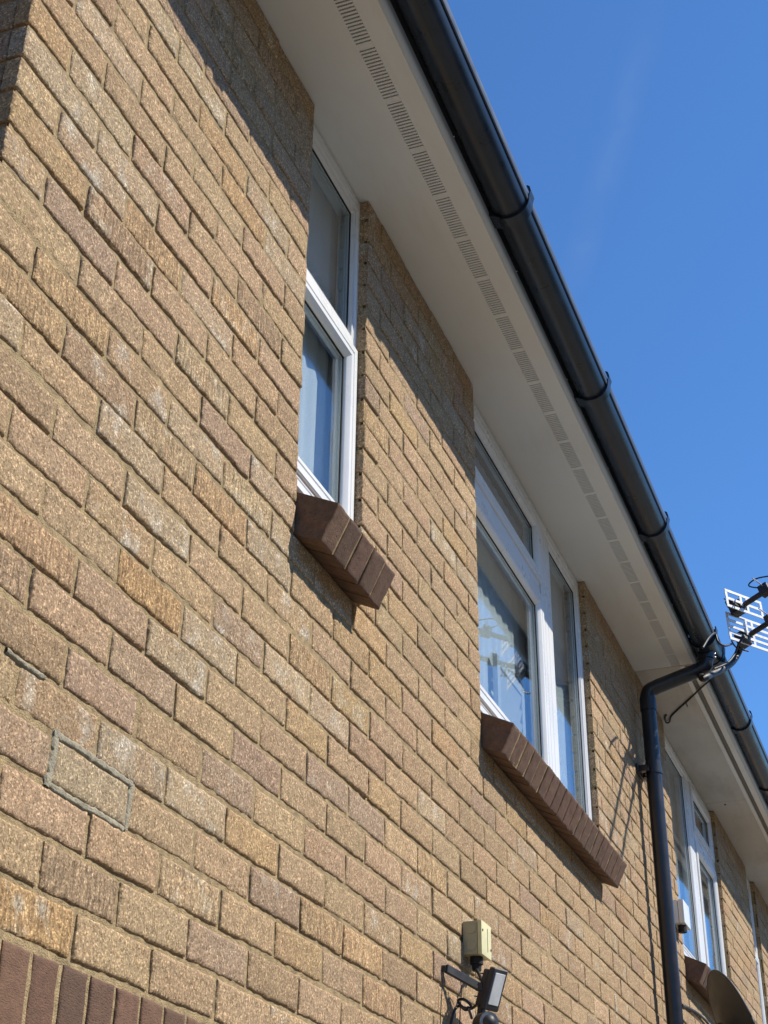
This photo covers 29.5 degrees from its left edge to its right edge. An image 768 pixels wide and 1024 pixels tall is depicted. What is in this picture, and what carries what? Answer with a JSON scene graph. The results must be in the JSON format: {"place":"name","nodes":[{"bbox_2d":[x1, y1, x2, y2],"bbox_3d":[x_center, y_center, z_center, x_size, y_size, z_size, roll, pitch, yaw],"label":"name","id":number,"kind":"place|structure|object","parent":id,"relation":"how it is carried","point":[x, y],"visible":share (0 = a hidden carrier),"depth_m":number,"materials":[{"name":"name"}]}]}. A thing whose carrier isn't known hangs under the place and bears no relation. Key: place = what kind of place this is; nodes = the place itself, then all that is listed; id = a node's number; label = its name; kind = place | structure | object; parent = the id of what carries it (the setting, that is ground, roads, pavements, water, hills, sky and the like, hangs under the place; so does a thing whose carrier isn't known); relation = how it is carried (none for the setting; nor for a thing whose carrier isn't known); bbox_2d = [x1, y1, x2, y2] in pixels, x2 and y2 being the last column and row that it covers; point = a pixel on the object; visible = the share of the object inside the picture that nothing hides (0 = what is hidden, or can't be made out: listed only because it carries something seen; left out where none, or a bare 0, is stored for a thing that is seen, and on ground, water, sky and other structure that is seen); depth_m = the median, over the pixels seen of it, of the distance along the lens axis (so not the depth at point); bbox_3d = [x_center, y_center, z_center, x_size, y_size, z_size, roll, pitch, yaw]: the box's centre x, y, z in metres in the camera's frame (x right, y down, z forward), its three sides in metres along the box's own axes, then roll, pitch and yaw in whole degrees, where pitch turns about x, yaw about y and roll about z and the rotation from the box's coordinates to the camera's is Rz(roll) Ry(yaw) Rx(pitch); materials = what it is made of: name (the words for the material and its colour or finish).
{"place":"outdoors","nodes":[
{"label":"outdoors","id":0,"kind":"place"},
{"bbox_2d":[447,0,767,755],"label":"sky","id":1,"kind":"structure","parent":0,"point":[636,130],"materials":[{"name":"blue"}]},
{"label":"ground","id":2,"kind":"structure","parent":0,"visible":0},
{"bbox_2d":[0,0,724,1023],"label":"terraced house","id":3,"kind":"structure","parent":2,"relation":"on","point":[270,752],"depth_m":3.17,"materials":[{"name":"brick"}]},
{"bbox_2d":[298,173,337,492],"bbox_3d":[-0.209,-0.441,3.658,0.010,1.123,0.469,-10,-32,18],"label":"net curtain","id":4,"kind":"object","parent":3,"relation":"hanging from","point":[315,410],"visible":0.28,"depth_m":3.75,"materials":[{"name":"fabric"}]},
{"bbox_2d":[296,125,359,519],"bbox_3d":[-0.167,-0.474,3.659,0.064,1.111,0.452,-10,-32,18],"label":"window","id":5,"kind":"structure","parent":3,"relation":"in","point":[337,328],"depth_m":3.74,"materials":[{"name":"white plastic"}]},
{"bbox_2d":[450,998,477,1023],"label":"cable","id":6,"kind":"object","parent":3,"relation":"attached to","point":[462,1007],"visible":0.96,"depth_m":3.58,"materials":[{"name":"black plastic"}]},
{"bbox_2d":[441,964,507,1023],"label":"floodlight","id":7,"kind":"object","parent":3,"relation":"attached to","point":[489,987],"visible":1,"depth_m":3.55,"materials":[{"name":"metal"}]},
{"bbox_2d":[440,971,444,1023],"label":"cable","id":8,"kind":"object","parent":7,"relation":"hanging from","point":[441,997],"visible":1,"depth_m":3.50,"materials":[{"name":"black plastic"}]},
{"bbox_2d":[459,982,461,1023],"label":"cable","id":9,"kind":"object","parent":7,"relation":"hanging from","point":[460,1002],"visible":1,"depth_m":3.59,"materials":[{"name":"black plastic"}]},
{"bbox_2d":[463,920,491,971],"bbox_3d":[0.241,1.124,3.761,0.053,0.121,0.084,-10,-32,18],"label":"junction box","id":10,"kind":"object","parent":3,"relation":"attached to","point":[477,950],"visible":0.99,"depth_m":3.74,"materials":[{"name":"plastic"}]},
{"bbox_2d":[475,968,481,981],"bbox_3d":[0.240,1.169,3.646,0.013,0.084,0.145,3,-30,-3],"label":"cable","id":11,"kind":"object","parent":10,"relation":"attached to","point":[478,972],"visible":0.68,"depth_m":3.66,"materials":[{"name":"black plastic"}]},
{"bbox_2d":[474,457,528,740],"bbox_3d":[0.347,0.327,4.973,0.008,1.123,0.980,-10,-32,18],"label":"net curtain","id":12,"kind":"object","parent":3,"relation":"hanging from","point":[501,628],"visible":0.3,"depth_m":5.15,"materials":[{"name":"fabric"}]},
{"bbox_2d":[492,653,525,736],"bbox_3d":[0.427,0.721,4.924,0.016,0.393,0.330,-10,-32,18],"label":"curtain","id":13,"kind":"object","parent":3,"relation":"attached to","point":[509,698],"depth_m":4.95,"materials":[{"name":"white fabric"}]},
{"bbox_2d":[473,402,591,819],"bbox_3d":[0.509,0.427,5.191,0.064,1.121,1.550,-10,-32,18],"label":"window","id":14,"kind":"structure","parent":3,"relation":"in","point":[529,563],"depth_m":5.28,"materials":[{"name":"white plastic"}]},
{"bbox_2d":[550,572,574,797],"bbox_3d":[0.645,0.692,5.598,0.012,1.123,0.565,-10,-32,18],"label":"net curtain","id":15,"kind":"object","parent":3,"relation":"hanging from","point":[562,703],"visible":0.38,"depth_m":5.78,"materials":[{"name":"fabric"}]},
{"bbox_2d":[698,577,767,681],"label":"tv aerial","id":16,"kind":"object","parent":3,"relation":"attached to","point":[737,608],"visible":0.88,"depth_m":6.85,"materials":[{"name":"metal"}]},
{"bbox_2d":[702,632,732,648],"bbox_3d":[1.453,0.585,6.368,0.030,0.184,0.401,-18,-35,29],"label":"cable","id":17,"kind":"object","parent":16,"relation":"attached to","point":[716,638],"visible":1,"depth_m":6.39,"materials":[{"name":"black plastic"}]},
{"bbox_2d":[713,636,744,669],"bbox_3d":[1.565,0.652,6.666,0.199,0.209,0.062,14,-32,-21],"label":"cable","id":18,"kind":"object","parent":16,"relation":"attached to","point":[732,657],"visible":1,"depth_m":6.70,"materials":[{"name":"black plastic"}]},
{"bbox_2d":[731,640,748,651],"bbox_3d":[1.668,0.625,6.830,0.100,0.049,0.011,17,-34,-26],"label":"cable","id":19,"kind":"object","parent":16,"relation":"attached to","point":[734,645],"visible":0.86,"depth_m":6.82,"materials":[{"name":"black plastic"}]},
{"bbox_2d":[748,576,767,587],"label":"cable","id":20,"kind":"object","parent":16,"relation":"on","point":[755,579],"visible":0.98,"depth_m":6.87,"materials":[{"name":"black plastic"}]},
{"bbox_2d":[557,583,767,1023],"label":"terraced house","id":21,"kind":"structure","parent":2,"relation":"on","point":[713,756],"depth_m":7.95,"materials":[{"name":"brick"}]},
{"bbox_2d":[673,899,690,933],"bbox_3d":[1.371,1.874,6.722,0.058,0.140,0.154,-10,-32,18],"label":"alarm box","id":22,"kind":"object","parent":21,"relation":"attached to","point":[681,916],"visible":0.89,"depth_m":6.67,"materials":[{"name":"white plastic"}]},
{"bbox_2d":[664,680,709,723],"bbox_3d":[1.470,0.932,7.153,0.053,0.017,0.557,6,-30,-9],"label":"cable","id":23,"kind":"object","parent":21,"relation":"attached to","point":[694,694],"visible":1,"depth_m":7.17,"materials":[{"name":"black plastic"}]},
{"bbox_2d":[667,766,713,969],"bbox_3d":[1.583,1.936,7.726,0.012,1.123,1.540,-10,-32,18],"label":"net curtain","id":24,"kind":"object","parent":21,"relation":"hanging from","point":[678,865],"visible":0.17,"depth_m":7.84,"materials":[{"name":"fabric"}]},
{"bbox_2d":[663,733,726,975],"bbox_3d":[1.623,1.906,7.721,0.064,1.121,1.528,-10,-32,18],"label":"window","id":25,"kind":"structure","parent":21,"relation":"in","point":[697,848],"depth_m":7.85,"materials":[{"name":"white plastic"}]},
{"bbox_2d":[682,1004,708,1023],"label":"cable","id":26,"kind":"object","parent":21,"relation":"attached to","point":[697,1013],"visible":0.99,"depth_m":6.78,"materials":[{"name":"black plastic"}]},
{"bbox_2d":[707,969,755,1023],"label":"satellite dish","id":27,"kind":"object","parent":21,"relation":"attached to","point":[728,1005],"visible":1,"depth_m":6.24,"materials":[{"name":"metal"}]},
{"bbox_2d":[746,877,765,1023],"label":"window","id":28,"kind":"structure","parent":21,"relation":"in","point":[748,883],"depth_m":9.52,"materials":[{"name":"white plastic"}]}
]}

